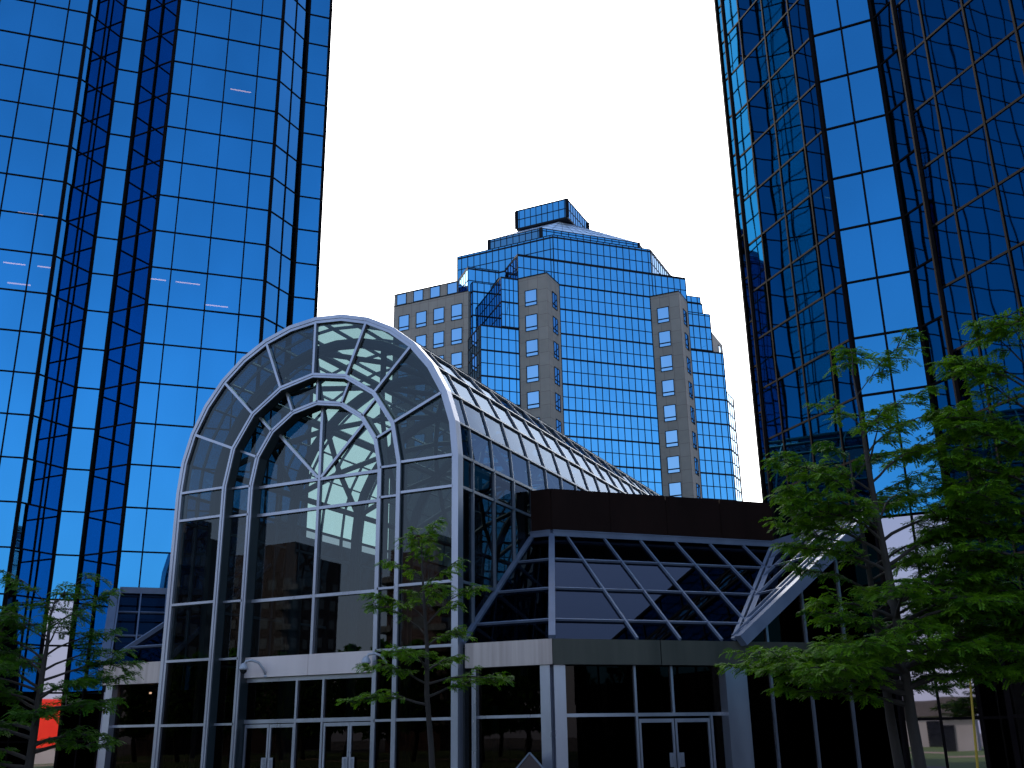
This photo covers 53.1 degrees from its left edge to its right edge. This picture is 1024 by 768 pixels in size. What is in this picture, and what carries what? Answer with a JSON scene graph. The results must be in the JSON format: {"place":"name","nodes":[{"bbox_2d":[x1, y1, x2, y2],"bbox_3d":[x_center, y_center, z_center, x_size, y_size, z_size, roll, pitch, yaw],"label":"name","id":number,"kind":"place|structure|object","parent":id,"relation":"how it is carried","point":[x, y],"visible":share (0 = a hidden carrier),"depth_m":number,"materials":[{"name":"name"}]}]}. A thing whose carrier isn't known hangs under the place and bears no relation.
{"place":"outdoors","nodes":[
{"label":"outdoors","id":0,"kind":"place"},
{"bbox_2d":[0,0,332,767],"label":"office tower","id":1,"kind":"structure","parent":0,"point":[162,164],"depth_m":45.36,"materials":[{"name":"blue glass"}]},
{"bbox_2d":[96,314,891,767],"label":"glass pavilion","id":2,"kind":"structure","parent":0,"point":[606,620],"depth_m":28.39,"materials":[{"name":"glass"}]},
{"bbox_2d":[239,659,268,677],"bbox_3d":[-7.123,7.863,28.311,0.826,0.490,0.250,5,-20,-17],"label":"security camera","id":3,"kind":"object","parent":2,"relation":"attached to","point":[243,668],"visible":1,"depth_m":28.25,"materials":[{"name":"white plastic"}]},
{"bbox_2d":[242,724,269,767],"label":"door","id":4,"kind":"structure","parent":2,"relation":"in","point":[256,737],"depth_m":28.01,"materials":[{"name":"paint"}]},
{"bbox_2d":[267,724,293,767],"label":"door","id":5,"kind":"structure","parent":2,"relation":"in","point":[280,745],"depth_m":27.67,"materials":[{"name":"paint"}]},
{"bbox_2d":[322,722,349,767],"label":"door","id":6,"kind":"structure","parent":2,"relation":"in","point":[335,750],"depth_m":26.95,"materials":[{"name":"paint"}]},
{"bbox_2d":[348,722,369,767],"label":"door","id":7,"kind":"structure","parent":2,"relation":"in","point":[359,738],"depth_m":26.65,"materials":[{"name":"paint"}]},
{"bbox_2d":[361,652,386,667],"bbox_3d":[-3.518,7.247,26.692,0.826,0.490,0.250,5,-20,-17],"label":"security camera","id":8,"kind":"object","parent":2,"relation":"attached to","point":[365,659],"visible":0.7,"depth_m":26.58,"materials":[{"name":"white plastic"}]},
{"bbox_2d":[638,719,676,767],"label":"door","id":9,"kind":"structure","parent":2,"relation":"in","point":[656,736],"depth_m":25.17,"materials":[{"name":"paint"}]},
{"bbox_2d":[674,718,712,767],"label":"door","id":10,"kind":"structure","parent":2,"relation":"in","point":[693,744],"depth_m":25.50,"materials":[{"name":"paint"}]},
{"bbox_2d":[317,0,761,501],"label":"sky","id":11,"kind":"structure","parent":0,"point":[447,120],"materials":[{"name":"white"}]},
{"bbox_2d":[393,198,742,500],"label":"office tower","id":12,"kind":"structure","parent":0,"point":[561,316],"depth_m":140.64,"materials":[{"name":"blue glass"}]},
{"bbox_2d":[396,293,406,305],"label":"window","id":13,"kind":"structure","parent":12,"relation":"in","point":[401,298],"depth_m":146.82,"materials":[{"name":"glass"}]},
{"bbox_2d":[398,314,408,330],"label":"window","id":14,"kind":"structure","parent":12,"relation":"in","point":[403,325],"depth_m":145.39,"materials":[{"name":"glass"}]},
{"bbox_2d":[413,289,422,301],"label":"window","id":15,"kind":"structure","parent":12,"relation":"in","point":[418,294],"depth_m":145.71,"materials":[{"name":"glass"}]},
{"bbox_2d":[415,334,425,347],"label":"window","id":16,"kind":"structure","parent":12,"relation":"in","point":[421,339],"depth_m":143.18,"materials":[{"name":"glass"}]},
{"bbox_2d":[416,310,426,327],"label":"window","id":17,"kind":"structure","parent":12,"relation":"in","point":[421,317],"depth_m":144.23,"materials":[{"name":"glass"}]},
{"bbox_2d":[430,285,439,297],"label":"window","id":18,"kind":"structure","parent":12,"relation":"in","point":[434,291],"depth_m":144.62,"materials":[{"name":"glass"}]},
{"bbox_2d":[433,307,443,324],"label":"window","id":19,"kind":"structure","parent":12,"relation":"in","point":[438,313],"depth_m":143.11,"materials":[{"name":"glass"}]},
{"bbox_2d":[433,331,443,348],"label":"window","id":20,"kind":"structure","parent":12,"relation":"in","point":[438,337],"depth_m":141.92,"materials":[{"name":"glass"}]},
{"bbox_2d":[447,282,456,294],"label":"window","id":21,"kind":"structure","parent":12,"relation":"in","point":[451,287],"depth_m":143.49,"materials":[{"name":"glass"}]},
{"bbox_2d":[451,303,461,320],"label":"window","id":22,"kind":"structure","parent":12,"relation":"in","point":[456,309],"depth_m":141.96,"materials":[{"name":"glass"}]},
{"bbox_2d":[451,327,461,344],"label":"window","id":23,"kind":"structure","parent":12,"relation":"in","point":[456,333],"depth_m":140.75,"materials":[{"name":"glass"}]},
{"bbox_2d":[451,351,461,367],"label":"window","id":24,"kind":"structure","parent":12,"relation":"in","point":[456,358],"depth_m":139.65,"materials":[{"name":"glass"}]},
{"bbox_2d":[458,283,463,291],"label":"side window","id":25,"kind":"structure","parent":12,"relation":"in","point":[460,288],"depth_m":144.03,"materials":[{"name":"glass"}]},
{"bbox_2d":[525,288,536,306],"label":"window","id":26,"kind":"structure","parent":12,"relation":"in","point":[530,295],"depth_m":137.15,"materials":[{"name":"glass"}]},
{"bbox_2d":[525,313,537,331],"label":"window","id":27,"kind":"structure","parent":12,"relation":"in","point":[531,321],"depth_m":136.02,"materials":[{"name":"glass"}]},
{"bbox_2d":[526,339,537,356],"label":"window","id":28,"kind":"structure","parent":12,"relation":"in","point":[531,345],"depth_m":134.83,"materials":[{"name":"glass"}]},
{"bbox_2d":[526,364,538,382],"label":"window","id":29,"kind":"structure","parent":12,"relation":"in","point":[532,372],"depth_m":133.65,"materials":[{"name":"glass"}]},
{"bbox_2d":[527,390,539,409],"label":"window","id":30,"kind":"structure","parent":12,"relation":"in","point":[533,398],"depth_m":132.48,"materials":[{"name":"glass"}]},
{"bbox_2d":[552,291,557,310],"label":"window","id":31,"kind":"structure","parent":12,"relation":"in","point":[554,297],"depth_m":138.26,"materials":[{"name":"glass"}]},
{"bbox_2d":[553,316,557,334],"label":"window","id":32,"kind":"structure","parent":12,"relation":"in","point":[555,321],"depth_m":137.12,"materials":[{"name":"glass"}]},
{"bbox_2d":[553,341,558,360],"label":"window","id":33,"kind":"structure","parent":12,"relation":"in","point":[556,346],"depth_m":136.02,"materials":[{"name":"glass"}]},
{"bbox_2d":[554,366,559,385],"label":"window","id":34,"kind":"structure","parent":12,"relation":"in","point":[556,371],"depth_m":134.83,"materials":[{"name":"glass"}]},
{"bbox_2d":[555,392,560,412],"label":"window","id":35,"kind":"structure","parent":12,"relation":"in","point":[557,397],"depth_m":133.65,"materials":[{"name":"glass"}]},
{"bbox_2d":[556,419,561,432],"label":"window","id":36,"kind":"structure","parent":12,"relation":"in","point":[558,423],"depth_m":132.61,"materials":[{"name":"glass"}]},
{"bbox_2d":[657,306,669,323],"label":"window","id":37,"kind":"structure","parent":12,"relation":"in","point":[663,312],"depth_m":143.54,"materials":[{"name":"glass"}]},
{"bbox_2d":[658,330,670,347],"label":"window","id":38,"kind":"structure","parent":12,"relation":"in","point":[664,336],"depth_m":142.37,"materials":[{"name":"glass"}]},
{"bbox_2d":[660,354,672,371],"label":"window","id":39,"kind":"structure","parent":12,"relation":"in","point":[666,362],"depth_m":141.20,"materials":[{"name":"glass"}]},
{"bbox_2d":[662,379,674,396],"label":"window","id":40,"kind":"structure","parent":12,"relation":"in","point":[668,389],"depth_m":140.03,"materials":[{"name":"glass"}]},
{"bbox_2d":[663,404,676,421],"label":"window","id":41,"kind":"structure","parent":12,"relation":"in","point":[669,410],"depth_m":138.84,"materials":[{"name":"glass"}]},
{"bbox_2d":[665,429,678,447],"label":"window","id":42,"kind":"structure","parent":12,"relation":"in","point":[671,436],"depth_m":137.69,"materials":[{"name":"glass"}]},
{"bbox_2d":[667,455,679,473],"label":"window","id":43,"kind":"structure","parent":12,"relation":"in","point":[673,462],"depth_m":136.52,"materials":[{"name":"glass"}]},
{"bbox_2d":[668,482,681,496],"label":"window","id":44,"kind":"structure","parent":12,"relation":"in","point":[675,489],"depth_m":135.39,"materials":[{"name":"glass"}]},
{"bbox_2d":[683,308,687,327],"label":"window","id":45,"kind":"structure","parent":12,"relation":"in","point":[684,312],"depth_m":144.72,"materials":[{"name":"glass"}]},
{"bbox_2d":[685,332,689,350],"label":"window","id":46,"kind":"structure","parent":12,"relation":"in","point":[686,336],"depth_m":143.49,"materials":[{"name":"glass"}]},
{"bbox_2d":[686,356,690,374],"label":"window","id":47,"kind":"structure","parent":12,"relation":"in","point":[688,360],"depth_m":142.29,"materials":[{"name":"glass"}]},
{"bbox_2d":[688,381,692,399],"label":"window","id":48,"kind":"structure","parent":12,"relation":"in","point":[690,384],"depth_m":141.16,"materials":[{"name":"glass"}]},
{"bbox_2d":[690,405,694,424],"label":"window","id":49,"kind":"structure","parent":12,"relation":"in","point":[691,408],"depth_m":139.96,"materials":[{"name":"glass"}]},
{"bbox_2d":[692,431,696,449],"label":"window","id":50,"kind":"structure","parent":12,"relation":"in","point":[693,434],"depth_m":138.80,"materials":[{"name":"glass"}]},
{"bbox_2d":[694,457,698,475],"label":"window","id":51,"kind":"structure","parent":12,"relation":"in","point":[695,459],"depth_m":137.66,"materials":[{"name":"glass"}]},
{"bbox_2d":[696,483,700,497],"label":"window","id":52,"kind":"structure","parent":12,"relation":"in","point":[697,485],"depth_m":136.54,"materials":[{"name":"glass"}]},
{"bbox_2d":[714,0,1023,767],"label":"office tower","id":53,"kind":"structure","parent":0,"point":[876,153],"depth_m":30.43,"materials":[{"name":"blue glass"}]},
{"label":"plaza pavement","id":54,"kind":"structure","parent":0,"visible":0},
{"bbox_2d":[0,569,148,767],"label":"locust tree","id":55,"kind":"object","parent":54,"relation":"on","point":[13,660],"visible":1,"depth_m":13.21,"materials":[{"name":"green plant"}]},
{"bbox_2d":[336,517,514,767],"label":"locust tree","id":56,"kind":"object","parent":54,"relation":"on","point":[405,652],"visible":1,"depth_m":16.52,"materials":[{"name":"green plant"}]},
{"bbox_2d":[516,752,543,767],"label":"road sign","id":57,"kind":"object","parent":54,"relation":"on","point":[529,760],"visible":1,"depth_m":23.66,"materials":[{"name":"grey metal"}]},
{"bbox_2d":[715,328,1023,767],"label":"locust tree","id":58,"kind":"object","parent":54,"relation":"on","point":[900,662],"visible":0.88,"depth_m":12.91,"materials":[{"name":"green plant"}]},
{"bbox_2d":[774,440,1023,767],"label":"locust tree","id":59,"kind":"object","parent":54,"relation":"on","point":[893,734],"visible":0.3,"depth_m":14.42,"materials":[{"name":"green plant"}]},
{"bbox_2d":[889,307,1023,695],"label":"locust tree","id":60,"kind":"object","parent":54,"relation":"on","point":[968,424],"visible":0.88,"depth_m":12.99,"materials":[{"name":"green plant"}]},
{"bbox_2d":[965,629,978,767],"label":"pole","id":61,"kind":"object","parent":54,"relation":"on","point":[974,734],"visible":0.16,"depth_m":17.43,"materials":[{"name":"yellow paint"}]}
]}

